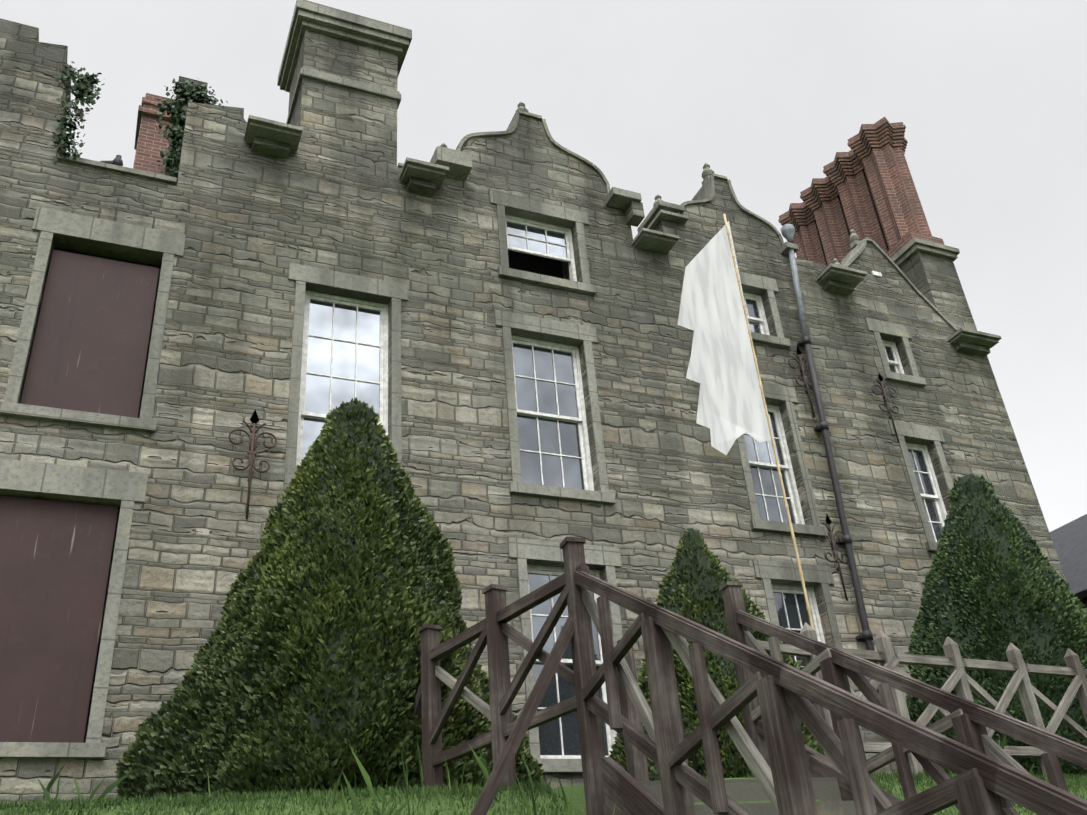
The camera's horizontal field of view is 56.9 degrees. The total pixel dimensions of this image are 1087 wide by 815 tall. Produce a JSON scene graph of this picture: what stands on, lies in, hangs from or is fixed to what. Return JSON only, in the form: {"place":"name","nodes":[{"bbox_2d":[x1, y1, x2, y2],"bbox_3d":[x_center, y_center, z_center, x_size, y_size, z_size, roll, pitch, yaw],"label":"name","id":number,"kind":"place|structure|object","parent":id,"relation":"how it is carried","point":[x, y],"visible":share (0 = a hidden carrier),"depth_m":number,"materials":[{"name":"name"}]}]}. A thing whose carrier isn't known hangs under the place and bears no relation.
{"place":"outdoors","nodes":[
{"label":"outdoors","id":0,"kind":"place"},
{"bbox_2d":[0,735,1086,814],"bbox_3d":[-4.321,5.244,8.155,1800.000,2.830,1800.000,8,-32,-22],"label":"terrain","id":1,"kind":"structure","parent":0,"point":[577,797],"depth_m":5.96,"materials":[{"name":"green plant"}]},
{"bbox_2d":[114,398,543,800],"bbox_3d":[-1.958,1.787,9.278,3.309,4.182,3.244,8,-32,-22],"label":"yew","id":2,"kind":"object","parent":1,"relation":"on","point":[304,670],"visible":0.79,"depth_m":7.89,"materials":[{"name":"green plant"}]},
{"bbox_2d":[0,18,1066,804],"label":"facade wall","id":3,"kind":"structure","parent":1,"relation":"on","point":[334,194],"depth_m":13.54,"materials":[{"name":"grey stone"}]},
{"bbox_2d":[0,458,147,758],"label":"window","id":4,"kind":"structure","parent":3,"relation":"attached to","point":[57,557],"depth_m":10.05,"materials":[{"name":"wood"}]},
{"bbox_2d":[0,207,185,432],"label":"boarded window","id":5,"kind":"structure","parent":3,"relation":"attached to","point":[88,365],"depth_m":11.63,"materials":[{"name":"wood"}]},
{"bbox_2d":[52,61,227,184],"bbox_3d":[-5.520,-3.895,13.703,0.553,2.702,2.302,-27,-37,33],"label":"ivy on ruin","id":6,"kind":"object","parent":3,"relation":"attached to","point":[82,87],"visible":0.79,"depth_m":13.21,"materials":[{"name":"green plant"}]},
{"bbox_2d":[133,76,207,185],"bbox_3d":[-5.879,-3.074,15.198,0.962,5.550,2.770,8,-32,-22],"label":"brick chimney","id":7,"kind":"object","parent":3,"relation":"attached to","point":[151,143],"visible":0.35,"depth_m":16.38,"materials":[{"name":"brick"}]},
{"bbox_2d":[228,409,276,518],"bbox_3d":[-3.338,0.630,11.458,0.546,1.400,0.065,8,-32,-22],"label":"wrought iron ornament","id":8,"kind":"object","parent":3,"relation":"attached to","point":[251,451],"depth_m":11.51,"materials":[{"name":"metal"}]},
{"bbox_2d":[277,0,411,124],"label":"chimney stone","id":9,"kind":"object","parent":3,"relation":"attached to","point":[341,24],"visible":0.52,"depth_m":15.52,"materials":[{"name":"grey stone"}]},
{"bbox_2d":[283,263,407,493],"bbox_3d":[-2.467,0.045,12.426,1.590,4.070,0.350,8,-32,-22],"label":"window","id":10,"kind":"structure","parent":3,"relation":"attached to","point":[339,350],"depth_m":12.90,"materials":[{"name":"glass"}]},
{"bbox_2d":[57,102,1001,356],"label":"gable copings and kneelers","id":11,"kind":"object","parent":3,"relation":"attached to","point":[271,137],"visible":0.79,"depth_m":15.93,"materials":[{"name":"stone"}]},
{"bbox_2d":[100,155,122,165],"bbox_3d":[-5.640,-3.234,13.138,0.275,0.240,0.140,8,-32,-22],"label":"pigeon","id":12,"kind":"object","parent":11,"relation":"on","point":[117,160],"visible":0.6,"depth_m":13.10,"materials":[{"name":"grey"}]},
{"bbox_2d":[508,250,562,278],"bbox_3d":[-1.558,1.087,12.925,20.500,9.450,0.060,8,-32,-22],"label":"interior backing","id":13,"kind":"object","parent":3,"relation":"attached to","point":[534,264],"visible":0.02,"depth_m":15.65,"materials":[{"name":"black"}]},
{"bbox_2d":[489,189,595,294],"bbox_3d":[-0.049,-2.421,15.148,1.630,1.620,0.350,8,-32,-22],"label":"window","id":14,"kind":"structure","parent":3,"relation":"attached to","point":[531,237],"depth_m":15.26,"materials":[{"name":"stone"}]},
{"bbox_2d":[494,309,615,504],"bbox_3d":[0.098,0.015,13.713,1.570,2.820,0.350,8,-32,-22],"label":"window","id":15,"kind":"structure","parent":3,"relation":"attached to","point":[549,443],"depth_m":13.77,"materials":[{"name":"glass"}]},
{"bbox_2d":[508,537,622,772],"bbox_3d":[0.325,2.948,12.008,1.530,2.760,0.350,8,-32,-22],"label":"ground floor window","id":16,"kind":"structure","parent":3,"relation":"attached to","point":[554,744],"depth_m":12.07,"materials":[{"name":"glass"}]},
{"bbox_2d":[620,271,881,547],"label":"facade wires and plaque","id":17,"kind":"object","parent":3,"relation":"attached to","point":[876,273],"visible":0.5,"depth_m":13.88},
{"bbox_2d":[739,271,790,348],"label":"window","id":18,"kind":"structure","parent":3,"relation":"attached to","point":[758,325],"depth_m":16.42,"materials":[{"name":"stone"}]},
{"bbox_2d":[737,383,827,537],"bbox_3d":[3.324,0.751,14.851,1.360,2.500,0.350,8,-32,-22],"label":"window","id":19,"kind":"structure","parent":3,"relation":"attached to","point":[764,491],"depth_m":14.80,"materials":[{"name":"glass"}]},
{"bbox_2d":[788,346,815,417],"bbox_3d":[4.112,-0.417,15.789,0.518,1.330,0.065,8,-32,-22],"label":"wrought iron ornament","id":20,"kind":"object","parent":3,"relation":"attached to","point":[802,370],"depth_m":15.81,"materials":[{"name":"black metal"}]},
{"bbox_2d":[752,559,872,759],"bbox_3d":[3.492,3.377,13.308,1.290,2.700,0.350,8,-32,-22],"label":"ground floor window","id":21,"kind":"structure","parent":3,"relation":"attached to","point":[786,606],"depth_m":13.75,"materials":[{"name":"stone"}]},
{"bbox_2d":[780,224,878,692],"bbox_3d":[4.371,0.559,15.171,0.618,8.551,0.286,8,-32,-22],"label":"downpipe","id":22,"kind":"object","parent":3,"relation":"attached to","point":[788,233],"visible":0.85,"depth_m":15.07,"materials":[{"name":"metal"}]},
{"bbox_2d":[817,513,847,600],"bbox_3d":[4.147,2.107,14.243,0.518,1.330,0.065,8,-32,-22],"label":"wrought iron ornament","id":23,"kind":"object","parent":3,"relation":"attached to","point":[833,542],"depth_m":14.26,"materials":[{"name":"black metal"}]},
{"bbox_2d":[778,117,976,330],"bbox_3d":[6.722,-2.415,20.572,1.183,6.080,3.713,8,-32,-22],"label":"chimney stack","id":24,"kind":"object","parent":3,"relation":"attached to","point":[864,188],"visible":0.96,"depth_m":20.49,"materials":[{"name":"brick"}]},
{"bbox_2d":[871,373,899,442],"bbox_3d":[5.579,-0.007,16.260,0.518,1.330,0.065,8,-32,-22],"label":"wrought iron ornament","id":25,"kind":"object","parent":3,"relation":"attached to","point":[885,396],"depth_m":16.29,"materials":[{"name":"black metal"}]},
{"bbox_2d":[865,317,926,386],"bbox_3d":[5.940,-0.884,17.157,0.940,1.230,0.350,8,-32,-22],"label":"window","id":26,"kind":"structure","parent":3,"relation":"attached to","point":[891,361],"depth_m":17.18,"materials":[{"name":"stone"}]},
{"bbox_2d":[888,420,953,551],"bbox_3d":[6.075,1.302,15.869,1.080,2.250,0.350,8,-32,-22],"label":"window","id":27,"kind":"structure","parent":3,"relation":"attached to","point":[925,489],"depth_m":16.03,"materials":[{"name":"glass"}]},
{"bbox_2d":[609,528,824,780],"bbox_3d":[1.867,2.798,10.714,2.888,3.290,2.901,8,-32,-22],"label":"yew","id":28,"kind":"object","parent":1,"relation":"on","point":[696,577],"visible":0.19,"depth_m":10.40,"materials":[{"name":"green plant"}]},
{"bbox_2d":[412,537,1086,814],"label":"fence stair rails","id":29,"kind":"object","parent":1,"relation":"on","point":[772,695],"visible":1,"depth_m":5.09,"materials":[{"name":"brown wood"}]},
{"bbox_2d":[602,755,897,814],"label":"garden steps","id":30,"kind":"structure","parent":1,"relation":"on","point":[627,792],"depth_m":5.50,"materials":[{"name":"stone"}]},
{"bbox_2d":[897,473,1086,777],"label":"yew","id":31,"kind":"object","parent":1,"relation":"on","point":[994,587],"visible":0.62,"depth_m":11.85,"materials":[{"name":"green plant"}]},
{"bbox_2d":[1049,514,1086,607],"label":"neighbour building","id":32,"kind":"structure","parent":1,"relation":"on","point":[1069,539],"depth_m":20.98,"materials":[{"name":"stone"}]},
{"bbox_2d":[0,0,1086,531],"label":"sky","id":33,"kind":"structure","parent":0,"point":[989,96],"materials":[{"name":"white"}]},
{"bbox_2d":[723,214,814,629],"bbox_3d":[2.865,0.667,12.309,0.051,7.900,0.051,8,-32,-22],"label":"flagpole","id":34,"kind":"object","parent":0,"point":[808,607],"visible":0.71,"depth_m":12.40,"materials":[{"name":"beige wood"}]},
{"bbox_2d":[678,221,770,454],"bbox_3d":[2.410,-0.772,13.960,0.038,3.559,1.641,8,-32,-22],"label":"flag banner","id":35,"kind":"object","parent":34,"relation":"attached to","point":[721,370],"visible":0.97,"depth_m":13.91,"materials":[{"name":"white fabric"}]},
{"bbox_2d":[757,622,1086,775],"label":"wooden fence","id":36,"kind":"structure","parent":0,"point":[961,682],"depth_m":8.20,"materials":[{"name":"grey wood"}]}
]}

